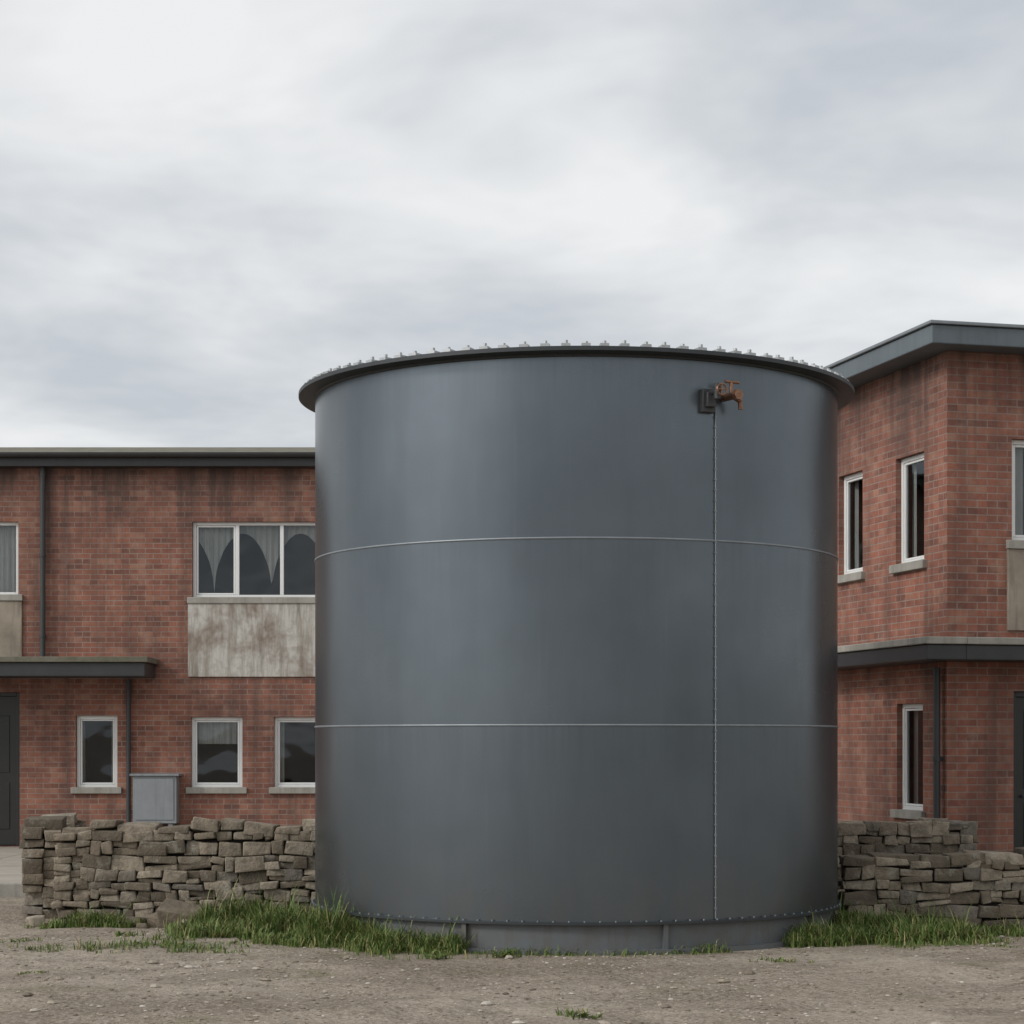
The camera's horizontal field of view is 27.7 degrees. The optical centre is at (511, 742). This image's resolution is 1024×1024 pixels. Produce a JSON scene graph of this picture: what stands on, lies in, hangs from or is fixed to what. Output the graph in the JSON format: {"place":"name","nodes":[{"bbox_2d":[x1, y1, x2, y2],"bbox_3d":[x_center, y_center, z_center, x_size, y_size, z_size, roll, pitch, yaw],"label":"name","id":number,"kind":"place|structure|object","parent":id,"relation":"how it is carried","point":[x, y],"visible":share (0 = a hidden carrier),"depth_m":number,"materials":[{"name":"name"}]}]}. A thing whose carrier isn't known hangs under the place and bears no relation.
{"place":"outdoors","nodes":[
{"label":"outdoors","id":0,"kind":"place"},
{"bbox_2d":[0,847,24,881],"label":"paved terrace","id":1,"kind":"structure","parent":0,"point":[10,864],"depth_m":26.50,"materials":[{"name":"concrete"}]},
{"bbox_2d":[130,774,181,825],"bbox_3d":[-5.295,1.032,30.839,0.730,1.135,0.318,0,0,0],"label":"meter box","id":2,"kind":"object","parent":1,"relation":"on","point":[155,797],"visible":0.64,"depth_m":30.71,"materials":[{"name":"grey metal"}]},
{"bbox_2d":[0,845,1023,1023],"bbox_3d":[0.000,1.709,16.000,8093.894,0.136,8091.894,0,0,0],"label":"ground","id":3,"kind":"structure","parent":0,"point":[473,967],"depth_m":14.49,"materials":[{"name":"grey gravel"}]},
{"bbox_2d":[0,882,24,896],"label":"kerb","id":4,"kind":"structure","parent":3,"relation":"on","point":[10,889],"depth_m":22.82,"materials":[{"name":"concrete"}]},
{"bbox_2d":[33,841,57,914],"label":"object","id":5,"kind":"object","parent":3,"relation":"on","point":[43,847],"visible":0.14,"depth_m":20.20,"materials":[{"name":"grey stone"}]},
{"bbox_2d":[19,813,85,918],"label":"stones","id":6,"kind":"object","parent":3,"relation":"on","point":[37,831],"visible":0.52,"depth_m":20.13,"materials":[{"name":"grey stone"}]},
{"bbox_2d":[0,468,314,846],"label":"walls","id":7,"kind":"structure","parent":3,"relation":"on","point":[119,562],"depth_m":31.00,"materials":[{"name":"brick"}]},
{"bbox_2d":[0,692,19,845],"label":"door","id":8,"kind":"structure","parent":7,"relation":"attached to","point":[9,768],"depth_m":31.08,"materials":[{"name":"paint"}]},
{"bbox_2d":[0,601,21,656],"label":"spandrel panel","id":9,"kind":"object","parent":7,"relation":"attached to","point":[10,628],"visible":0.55,"depth_m":30.96,"materials":[{"name":"beige concrete"}]},
{"bbox_2d":[0,663,154,677],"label":"entrance canopy","id":10,"kind":"object","parent":7,"relation":"attached to","point":[77,670],"visible":1,"depth_m":30.10,"materials":[{"name":"grey metal"}]},
{"bbox_2d":[0,657,158,664],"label":"canopy roofing","id":11,"kind":"object","parent":10,"relation":"on","point":[153,661],"visible":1,"depth_m":30.05,"materials":[{"name":"metal"}]},
{"bbox_2d":[39,467,131,822],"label":"downpipes","id":12,"kind":"object","parent":7,"relation":"attached to","point":[42,554],"visible":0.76,"depth_m":30.90,"materials":[{"name":"black metal"}]},
{"bbox_2d":[0,522,314,786],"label":"window frames","id":13,"kind":"structure","parent":7,"relation":"attached to","point":[196,593],"depth_m":31.07,"materials":[{"name":"white plastic"}]},
{"bbox_2d":[0,457,314,467],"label":"eaves fascia","id":14,"kind":"structure","parent":7,"relation":"attached to","point":[159,462],"depth_m":30.78,"materials":[{"name":"grey metal"}]},
{"bbox_2d":[0,452,314,456],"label":"gutter","id":15,"kind":"object","parent":14,"relation":"attached to","point":[157,454],"visible":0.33,"depth_m":30.66,"materials":[{"name":"grey metal"}]},
{"bbox_2d":[0,594,314,793],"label":"sills","id":16,"kind":"structure","parent":7,"relation":"attached to","point":[189,790],"depth_m":30.95,"materials":[{"name":"concrete"}]},
{"bbox_2d":[0,447,314,451],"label":"roof","id":17,"kind":"structure","parent":7,"relation":"on","point":[157,449],"depth_m":31.73,"materials":[{"name":"metal"}]},
{"bbox_2d":[85,534,314,782],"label":"rooms","id":18,"kind":"object","parent":7,"relation":"in","point":[217,763],"visible":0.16,"depth_m":32.60,"materials":[{"name":"paint"}]},
{"bbox_2d":[0,526,314,782],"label":"curtains","id":19,"kind":"object","parent":18,"relation":"attached to","point":[213,542],"visible":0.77,"depth_m":31.20,"materials":[{"name":"fabric"}]},
{"bbox_2d":[188,603,314,676],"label":"spandrel panels","id":20,"kind":"object","parent":7,"relation":"attached to","point":[251,639],"visible":0.34,"depth_m":30.96,"materials":[{"name":"beige concrete"}]},
{"bbox_2d":[51,817,314,920],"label":"stones","id":21,"kind":"object","parent":3,"relation":"on","point":[82,883],"visible":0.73,"depth_m":19.75,"materials":[{"name":"grey stone"}]},
{"bbox_2d":[64,839,314,916],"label":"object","id":22,"kind":"object","parent":3,"relation":"on","point":[182,854],"visible":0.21,"depth_m":19.83,"materials":[{"name":"grey stone"}]},
{"bbox_2d":[25,898,975,928],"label":"fallen stones","id":23,"kind":"object","parent":3,"relation":"on","point":[172,908],"visible":0.37,"depth_m":19.25,"materials":[{"name":"grey stone"}]},
{"bbox_2d":[0,874,1023,1019],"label":"grass","id":24,"kind":"structure","parent":3,"relation":"on","point":[258,923],"depth_m":17.46,"materials":[{"name":"green plant"}]},
{"bbox_2d":[298,340,854,954],"bbox_3d":[0.580,-0.735,18.970,5.040,5.070,5.040,0,0,0],"label":"steel storage tank","id":25,"kind":"object","parent":3,"relation":"on","point":[576,646],"visible":0.94,"depth_m":16.83,"materials":[{"name":"metal"}]},
{"bbox_2d":[840,839,957,853],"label":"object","id":26,"kind":"object","parent":3,"relation":"on","point":[904,846],"visible":0.14,"depth_m":21.08,"materials":[{"name":"grey stone"}]},
{"bbox_2d":[837,817,978,909],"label":"stones","id":27,"kind":"object","parent":3,"relation":"on","point":[942,835],"visible":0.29,"depth_m":21.00,"materials":[{"name":"grey stone"}]},
{"bbox_2d":[838,351,1023,852],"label":"walls","id":28,"kind":"structure","parent":3,"relation":"on","point":[956,418],"depth_m":22.28,"materials":[{"name":"red brick"}]},
{"bbox_2d":[830,324,1023,387],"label":"roof fascia slab","id":29,"kind":"structure","parent":28,"relation":"on","point":[912,348],"depth_m":22.07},
{"bbox_2d":[824,320,1023,368],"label":"roof edge trim","id":30,"kind":"structure","parent":29,"relation":"attached to","point":[910,331],"depth_m":21.90,"materials":[{"name":"grey metal"}]},
{"bbox_2d":[838,644,1023,670],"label":"storey canopy","id":31,"kind":"object","parent":28,"relation":"attached to","point":[916,654],"visible":0.62,"depth_m":21.78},
{"bbox_2d":[838,636,1023,652],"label":"canopy capping","id":32,"kind":"object","parent":31,"relation":"on","point":[933,640],"visible":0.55,"depth_m":21.72,"materials":[{"name":"concrete"}]},
{"bbox_2d":[838,540,1023,819],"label":"sills","id":33,"kind":"structure","parent":28,"relation":"attached to","point":[896,569],"depth_m":22.93,"materials":[{"name":"concrete"}]},
{"bbox_2d":[844,440,1023,810],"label":"window frames","id":34,"kind":"structure","parent":28,"relation":"attached to","point":[905,464],"depth_m":23.24,"materials":[{"name":"white plastic"}]},
{"bbox_2d":[850,448,1023,806],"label":"rooms","id":35,"kind":"object","parent":28,"relation":"attached to","point":[920,508],"visible":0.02,"depth_m":23.64,"materials":[{"name":"paint"}]},
{"bbox_2d":[855,448,1022,803],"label":"curtains","id":36,"kind":"object","parent":35,"relation":"attached to","point":[1018,491],"visible":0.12,"depth_m":23.24,"materials":[{"name":"fabric"}]},
{"bbox_2d":[932,667,1023,817],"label":"downpipes","id":37,"kind":"object","parent":28,"relation":"attached to","point":[937,758],"visible":0.36,"depth_m":22.12,"materials":[{"name":"grey metal"}]},
{"bbox_2d":[1007,549,1023,630],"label":"spandrel panels","id":38,"kind":"object","parent":28,"relation":"attached to","point":[1015,589],"visible":1,"depth_m":22.23,"materials":[{"name":"beige concrete"}]},
{"bbox_2d":[1014,691,1023,852],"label":"door","id":39,"kind":"structure","parent":28,"relation":"attached to","point":[1018,767],"depth_m":22.38,"materials":[{"name":"paint"}]},
{"bbox_2d":[838,847,1023,929],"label":"stones","id":40,"kind":"object","parent":3,"relation":"on","point":[982,870],"visible":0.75,"depth_m":18.76,"materials":[{"name":"grey stone"}]},
{"bbox_2d":[850,873,1023,927],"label":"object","id":41,"kind":"object","parent":3,"relation":"on","point":[988,904],"visible":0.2,"depth_m":18.83,"materials":[{"name":"grey stone"}]},
{"bbox_2d":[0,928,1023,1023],"bbox_3d":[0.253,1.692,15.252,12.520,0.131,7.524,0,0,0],"label":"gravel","id":42,"kind":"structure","parent":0,"point":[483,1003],"depth_m":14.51,"materials":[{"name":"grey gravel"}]},
{"bbox_2d":[0,0,1023,446],"label":"sky","id":43,"kind":"structure","parent":0,"point":[210,209],"materials":[{"name":"grey"}]}
]}

